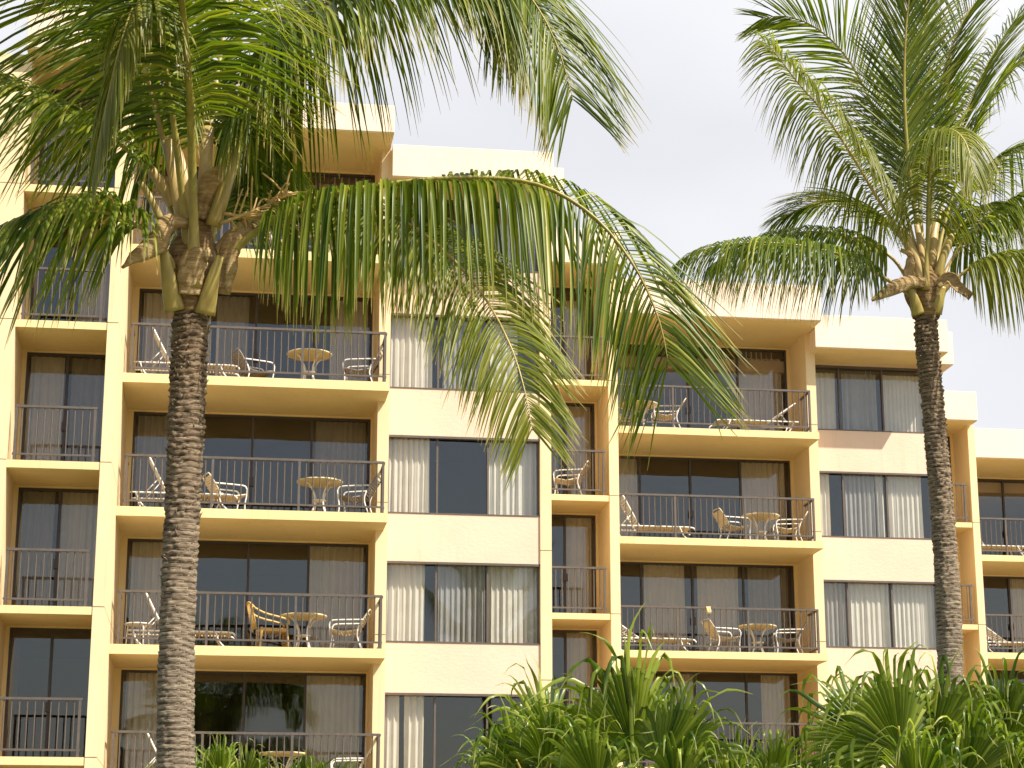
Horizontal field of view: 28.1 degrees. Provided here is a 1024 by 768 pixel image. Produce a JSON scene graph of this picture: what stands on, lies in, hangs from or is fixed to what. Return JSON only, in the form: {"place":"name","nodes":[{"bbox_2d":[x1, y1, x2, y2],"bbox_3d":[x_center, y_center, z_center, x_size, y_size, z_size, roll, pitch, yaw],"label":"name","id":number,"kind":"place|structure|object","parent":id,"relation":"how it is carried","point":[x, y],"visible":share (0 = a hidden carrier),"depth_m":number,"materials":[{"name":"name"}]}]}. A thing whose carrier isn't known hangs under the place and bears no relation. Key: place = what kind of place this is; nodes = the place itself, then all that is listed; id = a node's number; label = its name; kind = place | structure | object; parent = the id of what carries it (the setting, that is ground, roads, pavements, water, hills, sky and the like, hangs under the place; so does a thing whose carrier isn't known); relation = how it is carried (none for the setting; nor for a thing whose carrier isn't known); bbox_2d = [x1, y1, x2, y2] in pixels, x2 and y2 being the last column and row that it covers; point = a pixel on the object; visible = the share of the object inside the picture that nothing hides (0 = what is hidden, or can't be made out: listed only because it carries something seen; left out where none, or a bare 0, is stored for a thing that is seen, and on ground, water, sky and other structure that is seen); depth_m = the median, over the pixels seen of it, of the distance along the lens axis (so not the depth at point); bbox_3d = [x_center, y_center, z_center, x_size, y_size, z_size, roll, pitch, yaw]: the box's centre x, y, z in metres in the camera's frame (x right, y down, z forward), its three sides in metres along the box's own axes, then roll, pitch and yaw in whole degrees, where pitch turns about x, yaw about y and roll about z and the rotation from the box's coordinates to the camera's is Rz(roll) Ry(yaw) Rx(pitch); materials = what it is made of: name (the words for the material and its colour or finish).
{"place":"outdoors","nodes":[
{"label":"outdoors","id":0,"kind":"place"},
{"bbox_2d":[0,0,1023,429],"label":"sky","id":1,"kind":"structure","parent":0,"point":[701,174],"materials":[{"name":"white"}]},
{"label":"lawn","id":2,"kind":"structure","parent":0,"visible":0},
{"bbox_2d":[141,732,283,767],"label":"fan palm","id":3,"kind":"object","parent":2,"relation":"on","point":[218,758],"visible":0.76,"depth_m":26.15,"materials":[{"name":"green plant"}]},
{"bbox_2d":[269,750,361,767],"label":"fan palm","id":4,"kind":"object","parent":2,"relation":"on","point":[309,764],"visible":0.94,"depth_m":26.65,"materials":[{"name":"green plant"}]},
{"bbox_2d":[0,0,760,767],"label":"coconut palm","id":5,"kind":"object","parent":2,"relation":"on","point":[164,70],"visible":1,"depth_m":16.24,"materials":[{"name":"green plant"}]},
{"bbox_2d":[439,650,625,767],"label":"fan palm","id":6,"kind":"object","parent":2,"relation":"on","point":[518,742],"visible":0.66,"depth_m":17.48,"materials":[{"name":"green plant"}]},
{"bbox_2d":[519,601,758,767],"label":"fan palm","id":7,"kind":"object","parent":2,"relation":"on","point":[654,728],"visible":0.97,"depth_m":17.45,"materials":[{"name":"green plant"}]},
{"bbox_2d":[705,720,843,767],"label":"fan palm","id":8,"kind":"object","parent":2,"relation":"on","point":[779,751],"visible":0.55,"depth_m":18.58,"materials":[{"name":"green plant"}]},
{"bbox_2d":[662,0,1023,706],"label":"coconut palm","id":9,"kind":"object","parent":2,"relation":"on","point":[928,280],"visible":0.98,"depth_m":24.11,"materials":[{"name":"green plant"}]},
{"bbox_2d":[772,641,1023,767],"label":"fan palm","id":10,"kind":"object","parent":2,"relation":"on","point":[865,729],"visible":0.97,"depth_m":17.39,"materials":[{"name":"green plant"}]},
{"bbox_2d":[933,647,1023,767],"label":"fan palm","id":11,"kind":"object","parent":2,"relation":"on","point":[1011,695],"visible":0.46,"depth_m":17.96,"materials":[{"name":"green plant"}]},
{"label":"ground","id":12,"kind":"structure","parent":0,"visible":0},
{"bbox_2d":[0,5,1023,767],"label":"hotel building","id":13,"kind":"structure","parent":12,"relation":"on","point":[62,685],"depth_m":45.15,"materials":[{"name":"paint"}]},
{"bbox_2d":[16,491,55,605],"bbox_3d":[-9.147,3.274,39.316,0.621,2.460,0.109,2,-15,-8],"label":"curtain","id":14,"kind":"object","parent":13,"relation":"hanging from","point":[37,521],"visible":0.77,"depth_m":39.38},
{"bbox_2d":[26,356,64,460],"bbox_3d":[-9.117,0.658,39.984,0.656,2.460,0.067,2,-15,-8],"label":"curtain","id":15,"kind":"object","parent":13,"relation":"hanging from","point":[47,381],"visible":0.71,"depth_m":40.07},
{"bbox_2d":[2,627,91,756],"bbox_3d":[-8.702,5.850,38.488,1.580,2.524,0.114,2,-15,-8],"label":"sliding door","id":16,"kind":"structure","parent":13,"relation":"in","point":[47,704],"depth_m":38.54,"materials":[{"name":"brown metal"}]},
{"bbox_2d":[11,487,98,605],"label":"sliding door","id":17,"kind":"structure","parent":13,"relation":"in","point":[55,562],"depth_m":39.25,"materials":[{"name":"brown metal"}]},
{"bbox_2d":[21,352,105,460],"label":"sliding door","id":18,"kind":"structure","parent":13,"relation":"in","point":[63,424],"depth_m":39.95,"materials":[{"name":"brown metal"}]},
{"bbox_2d":[49,104,80,185],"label":"curtain","id":19,"kind":"object","parent":13,"relation":"hanging from","point":[68,174],"visible":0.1,"depth_m":41.32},
{"bbox_2d":[29,222,107,320],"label":"sliding door","id":20,"kind":"structure","parent":13,"relation":"in","point":[74,253],"depth_m":40.42,"materials":[{"name":"brown metal"}]},
{"bbox_2d":[57,492,98,606],"bbox_3d":[-8.335,3.301,39.419,0.739,2.460,0.101,2,-15,-8],"label":"curtain","id":21,"kind":"object","parent":13,"relation":"hanging from","point":[79,521],"visible":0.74,"depth_m":39.47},
{"bbox_2d":[67,358,105,461],"bbox_3d":[-8.321,0.693,40.118,0.691,2.460,0.115,2,-15,-8],"label":"curtain","id":22,"kind":"object","parent":13,"relation":"hanging from","point":[87,383],"visible":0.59,"depth_m":40.20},
{"bbox_2d":[77,228,111,322],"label":"curtain","id":23,"kind":"object","parent":13,"relation":"hanging from","point":[105,297],"visible":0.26,"depth_m":40.76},
{"bbox_2d":[122,673,157,767],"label":"curtain","id":24,"kind":"object","parent":13,"relation":"hanging from","point":[141,709],"visible":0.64,"depth_m":41.60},
{"bbox_2d":[127,542,162,644],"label":"curtain","id":25,"kind":"object","parent":13,"relation":"hanging from","point":[146,565],"visible":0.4,"depth_m":42.30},
{"bbox_2d":[134,416,169,506],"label":"curtain","id":26,"kind":"object","parent":13,"relation":"hanging from","point":[152,436],"visible":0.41,"depth_m":43.01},
{"bbox_2d":[142,293,210,375],"bbox_3d":[-7.158,-0.755,43.623,1.431,2.420,0.086,2,-15,-8],"label":"curtain","id":27,"kind":"object","parent":13,"relation":"hanging from","point":[153,308],"visible":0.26,"depth_m":43.69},
{"bbox_2d":[127,593,234,645],"bbox_3d":[-6.512,4.723,40.462,2.123,1.092,0.656,2,-15,-8],"label":"sun lounger","id":28,"kind":"object","parent":13,"relation":"on","point":[216,635],"visible":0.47,"depth_m":40.23,"materials":[{"name":"plastic"}]},
{"bbox_2d":[130,457,237,508],"bbox_3d":[-6.531,2.046,40.901,2.123,1.092,0.656,2,-15,-8],"label":"sun lounger","id":29,"kind":"object","parent":13,"relation":"on","point":[215,495],"visible":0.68,"depth_m":40.74,"materials":[{"name":"plastic"}]},
{"bbox_2d":[134,328,239,376],"bbox_3d":[-6.599,-0.529,41.723,2.123,1.092,0.656,2,-15,-8],"label":"sun lounger","id":30,"kind":"object","parent":13,"relation":"on","point":[163,351],"visible":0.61,"depth_m":41.64,"materials":[{"name":"plastic"}]},
{"bbox_2d":[202,472,246,508],"bbox_3d":[-5.800,2.255,41.236,0.825,0.847,0.612,6,-16,-22],"label":"patio chair","id":31,"kind":"object","parent":13,"relation":"on","point":[215,488],"visible":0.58,"depth_m":41.12,"materials":[{"name":"plastic"}]},
{"bbox_2d":[215,296,249,376],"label":"curtain","id":32,"kind":"object","parent":13,"relation":"hanging from","point":[233,311],"visible":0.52,"depth_m":43.95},
{"bbox_2d":[117,670,365,767],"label":"sliding door","id":33,"kind":"structure","parent":13,"relation":"in","point":[242,739],"depth_m":41.85,"materials":[{"name":"brown metal"}]},
{"bbox_2d":[123,539,368,647],"bbox_3d":[-5.470,4.476,42.294,4.970,2.474,0.114,2,-15,-8],"label":"sliding door","id":34,"kind":"structure","parent":13,"relation":"in","point":[129,540],"depth_m":42.52,"materials":[{"name":"brown metal"}]},
{"bbox_2d":[129,412,370,511],"bbox_3d":[-5.470,1.864,42.979,4.970,2.474,0.114,2,-15,-8],"label":"sliding door","id":35,"kind":"structure","parent":13,"relation":"in","point":[251,479],"depth_m":43.22,"materials":[{"name":"brown metal"}]},
{"bbox_2d":[229,348,274,377],"bbox_3d":[-5.394,-0.242,42.359,0.825,0.847,0.612,8,-17,-27],"label":"patio chair","id":36,"kind":"object","parent":13,"relation":"on","point":[241,366],"visible":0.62,"depth_m":42.30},
{"bbox_2d":[136,289,372,380],"bbox_3d":[-5.470,-0.747,43.664,4.970,2.474,0.114,2,-15,-8],"label":"sliding door","id":37,"kind":"structure","parent":13,"relation":"in","point":[255,355],"depth_m":43.90,"materials":[{"name":"brown metal"}]},
{"bbox_2d":[142,165,374,240],"bbox_3d":[-5.470,-3.419,44.365,4.970,2.597,0.114,2,-15,-8],"label":"sliding door","id":38,"kind":"structure","parent":13,"relation":"in","point":[309,173],"depth_m":44.90,"materials":[{"name":"brown metal"}]},
{"bbox_2d":[246,601,289,646],"bbox_3d":[-4.855,4.804,40.562,0.827,0.966,0.710,4,-15,-15],"label":"rattan chair","id":39,"kind":"object","parent":13,"relation":"on","point":[269,630],"visible":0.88,"depth_m":40.38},
{"bbox_2d":[259,751,304,767],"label":"patio table","id":40,"kind":"object","parent":13,"relation":"on","point":[287,754],"visible":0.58,"depth_m":39.82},
{"bbox_2d":[281,612,326,646],"bbox_3d":[-4.143,4.956,40.641,0.936,0.723,0.936,2,-15,-8],"label":"patio table","id":41,"kind":"object","parent":13,"relation":"on","point":[306,617],"visible":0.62,"depth_m":40.55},
{"bbox_2d":[289,348,331,378],"bbox_3d":[-4.163,-0.268,42.008,0.936,0.723,0.936,2,-15,-8],"label":"patio table","id":42,"kind":"object","parent":13,"relation":"on","point":[312,354],"visible":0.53,"depth_m":41.92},
{"bbox_2d":[297,477,342,510],"bbox_3d":[-3.876,2.315,41.216,0.936,0.723,0.936,2,-15,-9],"label":"patio table","id":43,"kind":"object","parent":13,"relation":"on","point":[323,484],"visible":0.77,"depth_m":41.13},
{"bbox_2d":[305,676,360,767],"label":"curtain","id":44,"kind":"object","parent":13,"relation":"hanging from","point":[332,704],"visible":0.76,"depth_m":42.14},
{"bbox_2d":[308,546,362,647],"bbox_3d":[-3.681,4.591,42.721,1.120,2.420,0.090,2,-15,-8],"label":"curtain","id":45,"kind":"object","parent":13,"relation":"hanging from","point":[336,570],"visible":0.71,"depth_m":42.81,"materials":[{"name":"fabric"}]},
{"bbox_2d":[315,421,365,512],"bbox_3d":[-3.654,1.987,43.434,1.058,2.420,0.122,2,-15,-8],"label":"curtain","id":46,"kind":"object","parent":13,"relation":"hanging from","point":[340,441],"visible":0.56,"depth_m":43.55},
{"bbox_2d":[329,301,367,380],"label":"curtain","id":47,"kind":"object","parent":13,"relation":"hanging from","point":[358,323],"visible":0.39,"depth_m":44.19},
{"bbox_2d":[329,609,371,647],"bbox_3d":[-3.216,4.923,40.768,0.825,0.847,0.612,0,-15,0],"label":"patio chair","id":48,"kind":"object","parent":13,"relation":"on","point":[342,633],"visible":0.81,"depth_m":40.65,"materials":[{"name":"plastic"}]},
{"bbox_2d":[337,476,380,512],"bbox_3d":[-3.082,2.300,41.410,0.825,0.847,0.612,-2,-15,7],"label":"patio chair","id":49,"kind":"object","parent":13,"relation":"on","point":[365,494],"visible":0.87,"depth_m":41.31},
{"bbox_2d":[342,349,382,380],"bbox_3d":[-3.063,-0.257,42.302,0.825,0.847,0.612,-1,-15,2],"label":"patio chair","id":50,"kind":"object","parent":13,"relation":"on","point":[353,371],"visible":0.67,"depth_m":42.18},
{"bbox_2d":[384,695,398,767],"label":"curtain","id":51,"kind":"object","parent":13,"relation":"hanging from","point":[391,756],"visible":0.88,"depth_m":41.90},
{"bbox_2d":[386,564,424,640],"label":"curtain","id":52,"kind":"object","parent":13,"relation":"hanging from","point":[405,599],"visible":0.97,"depth_m":42.61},
{"bbox_2d":[388,438,429,512],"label":"curtain","id":53,"kind":"object","parent":13,"relation":"hanging from","point":[409,459],"visible":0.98,"depth_m":43.30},
{"bbox_2d":[390,317,432,387],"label":"curtain","id":54,"kind":"object","parent":13,"relation":"hanging from","point":[408,364],"visible":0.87,"depth_m":43.95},
{"bbox_2d":[404,696,423,767],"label":"curtain","id":55,"kind":"object","parent":13,"relation":"hanging from","point":[413,727],"visible":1,"depth_m":41.96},
{"bbox_2d":[384,696,487,767],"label":"window","id":56,"kind":"structure","parent":13,"relation":"in","point":[434,722],"depth_m":41.86,"materials":[{"name":"brown metal"}]},
{"bbox_2d":[438,565,484,641],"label":"curtain","id":57,"kind":"object","parent":13,"relation":"hanging from","point":[461,603],"visible":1,"depth_m":42.76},
{"bbox_2d":[442,319,481,389],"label":"curtain","id":58,"kind":"object","parent":13,"relation":"hanging from","point":[456,348],"visible":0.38,"depth_m":44.08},
{"bbox_2d":[386,564,538,643],"bbox_3d":[-1.034,4.570,42.620,3.230,1.686,0.076,2,-15,-8],"label":"window","id":59,"kind":"structure","parent":13,"relation":"in","point":[487,567],"depth_m":42.64,"materials":[{"name":"brown metal"}]},
{"bbox_2d":[388,438,538,515],"bbox_3d":[-1.034,1.963,43.304,3.230,1.676,0.076,2,-15,-8],"label":"window","id":60,"kind":"structure","parent":13,"relation":"in","point":[537,444],"depth_m":43.35,"materials":[{"name":"brown metal"}]},
{"bbox_2d":[490,321,517,390],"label":"curtain","id":61,"kind":"object","parent":13,"relation":"hanging from","point":[510,367],"visible":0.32,"depth_m":44.28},
{"bbox_2d":[488,566,536,642],"bbox_3d":[0.009,4.644,42.904,1.030,1.650,0.105,3,-15,-10],"label":"curtain","id":62,"kind":"object","parent":13,"relation":"hanging from","point":[512,616],"visible":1,"depth_m":42.91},
{"bbox_2d":[489,441,536,515],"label":"curtain","id":63,"kind":"object","parent":13,"relation":"hanging from","point":[518,497],"visible":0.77,"depth_m":43.56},
{"bbox_2d":[494,209,534,270],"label":"curtain","id":64,"kind":"object","parent":13,"relation":"hanging from","point":[509,258],"visible":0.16,"depth_m":44.93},
{"bbox_2d":[551,406,558,493],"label":"curtain","id":65,"kind":"object","parent":13,"relation":"hanging from","point":[552,465],"visible":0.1,"depth_m":48.36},
{"bbox_2d":[553,460,589,494],"bbox_3d":[1.378,2.213,46.988,0.825,0.847,0.612,-2,-15,7],"label":"patio chair","id":66,"kind":"object","parent":13,"relation":"on","point":[558,481],"visible":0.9,"depth_m":46.92,"materials":[{"name":"fabric"}]},
{"bbox_2d":[551,402,594,494],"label":"sliding door","id":67,"kind":"structure","parent":13,"relation":"in","point":[569,404],"depth_m":48.38,"materials":[{"name":"brown metal"}]},
{"bbox_2d":[552,514,595,613],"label":"sliding door","id":68,"kind":"structure","parent":13,"relation":"in","point":[565,576],"depth_m":47.72,"materials":[{"name":"brown metal"}]},
{"bbox_2d":[552,630,596,705],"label":"sliding door","id":69,"kind":"structure","parent":13,"relation":"in","point":[566,696],"depth_m":47.11,"materials":[{"name":"brown metal"}]},
{"bbox_2d":[565,291,586,379],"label":"curtain","id":70,"kind":"object","parent":13,"relation":"hanging from","point":[576,355],"visible":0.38,"depth_m":49.16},
{"bbox_2d":[563,518,591,612],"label":"curtain","id":71,"kind":"object","parent":13,"relation":"hanging from","point":[578,541],"visible":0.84,"depth_m":47.84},
{"bbox_2d":[567,406,590,494],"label":"curtain","id":72,"kind":"object","parent":13,"relation":"hanging from","point":[581,416],"visible":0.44,"depth_m":48.55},
{"bbox_2d":[567,633,591,714],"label":"curtain","id":73,"kind":"object","parent":13,"relation":"hanging from","point":[579,646],"visible":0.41,"depth_m":47.26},
{"bbox_2d":[619,458,637,536],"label":"curtain","id":74,"kind":"object","parent":13,"relation":"hanging from","point":[628,478],"visible":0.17,"depth_m":51.62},
{"bbox_2d":[619,495,694,537],"bbox_3d":[3.346,3.299,49.576,2.123,1.092,0.656,2,-15,-8],"label":"sun lounger","id":75,"kind":"object","parent":13,"relation":"on","point":[652,528],"visible":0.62,"depth_m":49.42,"materials":[{"name":"plastic"}]},
{"bbox_2d":[621,625,696,650],"bbox_3d":[3.301,6.031,48.853,2.123,0.839,0.656,2,-15,-8],"label":"sun lounger","id":76,"kind":"object","parent":13,"relation":"on","point":[671,640],"visible":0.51,"depth_m":48.66,"materials":[{"name":"plastic"}]},
{"bbox_2d":[643,565,685,650],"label":"curtain","id":77,"kind":"object","parent":13,"relation":"hanging from","point":[664,585],"visible":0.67,"depth_m":51.02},
{"bbox_2d":[671,674,696,742],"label":"curtain","id":78,"kind":"object","parent":13,"relation":"hanging from","point":[686,677],"visible":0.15,"depth_m":50.55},
{"bbox_2d":[622,344,788,430],"bbox_3d":[4.499,0.352,52.236,5.200,2.717,0.114,2,-15,-8],"label":"sliding door","id":79,"kind":"structure","parent":13,"relation":"in","point":[754,350],"depth_m":52.59,"materials":[{"name":"brown metal"}]},
{"bbox_2d":[619,456,791,540],"bbox_3d":[4.499,3.074,51.522,5.200,2.489,0.114,2,-15,-8],"label":"sliding door","id":80,"kind":"structure","parent":13,"relation":"in","point":[639,458],"depth_m":51.77,"materials":[{"name":"brown metal"}]},
{"bbox_2d":[620,562,795,652],"bbox_3d":[4.499,5.686,50.837,5.200,2.489,0.114,2,-15,-8],"label":"sliding door","id":81,"kind":"structure","parent":13,"relation":"in","point":[639,563],"depth_m":51.06,"materials":[{"name":"brown metal"}]},
{"bbox_2d":[631,671,799,766],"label":"sliding door","id":82,"kind":"structure","parent":13,"relation":"in","point":[658,672],"depth_m":50.52,"materials":[{"name":"brown metal"}]},
{"bbox_2d":[697,566,739,651],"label":"curtain","id":83,"kind":"object","parent":13,"relation":"hanging from","point":[717,586],"visible":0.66,"depth_m":51.21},
{"bbox_2d":[701,619,740,651],"bbox_3d":[5.004,6.078,49.072,0.825,0.847,0.612,4,-15,-15],"label":"patio chair","id":84,"kind":"object","parent":13,"relation":"on","point":[712,629],"visible":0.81,"depth_m":49.00,"materials":[{"name":"fabric"}]},
{"bbox_2d":[713,508,750,538],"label":"patio chair","id":85,"kind":"object","parent":13,"relation":"on","point":[726,521],"visible":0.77,"depth_m":49.72,"materials":[{"name":"fabric"}]},
{"bbox_2d":[709,403,798,430],"bbox_3d":[5.957,0.903,50.584,2.123,0.839,0.656,2,-15,-8],"label":"sun lounger","id":86,"kind":"object","parent":13,"relation":"on","point":[752,422],"visible":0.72,"depth_m":50.42,"materials":[{"name":"plastic"}]},
{"bbox_2d":[739,624,776,651],"bbox_3d":[5.898,6.176,49.192,0.936,0.723,0.936,2,-15,-9],"label":"patio table","id":87,"kind":"object","parent":13,"relation":"on","point":[758,627],"visible":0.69,"depth_m":49.10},
{"bbox_2d":[741,512,779,539],"bbox_3d":[6.067,3.570,49.900,0.936,0.723,0.936,2,-15,-8],"label":"patio table","id":88,"kind":"object","parent":13,"relation":"on","point":[760,516],"visible":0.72,"depth_m":49.82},
{"bbox_2d":[738,352,782,430],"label":"curtain","id":89,"kind":"object","parent":13,"relation":"hanging from","point":[763,380],"visible":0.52,"depth_m":52.73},
{"bbox_2d":[741,462,786,539],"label":"curtain","id":90,"kind":"object","parent":13,"relation":"hanging from","point":[763,479],"visible":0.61,"depth_m":52.09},
{"bbox_2d":[747,567,789,652],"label":"curtain","id":91,"kind":"object","parent":13,"relation":"hanging from","point":[767,587],"visible":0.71,"depth_m":51.40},
{"bbox_2d":[761,675,791,760],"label":"curtain","id":92,"kind":"object","parent":13,"relation":"hanging from","point":[774,704],"visible":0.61,"depth_m":50.74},
{"bbox_2d":[772,622,806,652],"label":"patio chair","id":93,"kind":"object","parent":13,"relation":"on","point":[788,640],"visible":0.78,"depth_m":49.12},
{"bbox_2d":[773,511,807,540],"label":"patio chair","id":94,"kind":"object","parent":13,"relation":"on","point":[788,530],"visible":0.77,"depth_m":49.97,"materials":[{"name":"plastic"}]},
{"bbox_2d":[819,474,830,535],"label":"curtain","id":95,"kind":"object","parent":13,"relation":"hanging from","point":[825,506],"visible":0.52,"depth_m":51.56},
{"bbox_2d":[815,373,835,428],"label":"curtain","id":96,"kind":"object","parent":13,"relation":"hanging from","point":[825,399],"visible":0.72,"depth_m":52.27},
{"bbox_2d":[824,582,846,645],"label":"curtain","id":97,"kind":"object","parent":13,"relation":"hanging from","point":[835,614],"visible":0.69,"depth_m":50.88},
{"bbox_2d":[841,370,877,430],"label":"curtain","id":98,"kind":"object","parent":13,"relation":"hanging from","point":[859,404],"visible":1,"depth_m":52.39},
{"bbox_2d":[843,474,875,536],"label":"curtain","id":99,"kind":"object","parent":13,"relation":"hanging from","point":[859,497],"visible":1,"depth_m":51.69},
{"bbox_2d":[848,583,890,646],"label":"curtain","id":100,"kind":"object","parent":13,"relation":"hanging from","point":[869,617],"visible":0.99,"depth_m":51.00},
{"bbox_2d":[830,368,915,430],"bbox_3d":[9.086,0.410,52.281,3.140,1.696,0.076,2,-15,-8],"label":"window","id":101,"kind":"structure","parent":13,"relation":"in","point":[881,380],"depth_m":52.25,"materials":[{"name":"brown metal"}]},
{"bbox_2d":[819,473,931,536],"bbox_3d":[9.086,3.070,51.583,3.140,1.676,0.076,2,-15,-8],"label":"window","id":102,"kind":"structure","parent":13,"relation":"in","point":[842,476],"depth_m":51.54,"materials":[{"name":"brown metal"}]},
{"bbox_2d":[874,475,884,536],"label":"curtain","id":103,"kind":"object","parent":13,"relation":"hanging from","point":[879,499],"visible":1,"depth_m":51.76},
{"bbox_2d":[838,582,935,647],"bbox_3d":[9.086,5.740,50.883,3.140,1.676,0.076,2,-15,-8],"label":"window","id":104,"kind":"structure","parent":13,"relation":"in","point":[891,590],"depth_m":50.83,"materials":[{"name":"brown metal"}]},
{"bbox_2d":[882,375,923,431],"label":"curtain","id":105,"kind":"object","parent":13,"relation":"hanging from","point":[902,399],"visible":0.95,"depth_m":52.54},
{"bbox_2d":[887,476,923,537],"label":"curtain","id":106,"kind":"object","parent":13,"relation":"hanging from","point":[905,507],"visible":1,"depth_m":51.85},
{"bbox_2d":[892,584,935,647],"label":"curtain","id":107,"kind":"object","parent":13,"relation":"hanging from","point":[914,613],"visible":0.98,"depth_m":51.16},
{"bbox_2d":[977,479,1023,554],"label":"sliding door","id":108,"kind":"structure","parent":13,"relation":"in","point":[1002,480],"depth_m":59.73,"materials":[{"name":"brown metal"}]},
{"bbox_2d":[983,576,1023,652],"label":"sliding door","id":109,"kind":"structure","parent":13,"relation":"in","point":[999,577],"depth_m":58.97,"materials":[{"name":"brown metal"}]},
{"bbox_2d":[1010,579,1023,652],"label":"curtain","id":110,"kind":"object","parent":13,"relation":"hanging from","point":[1017,594],"visible":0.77,"depth_m":59.10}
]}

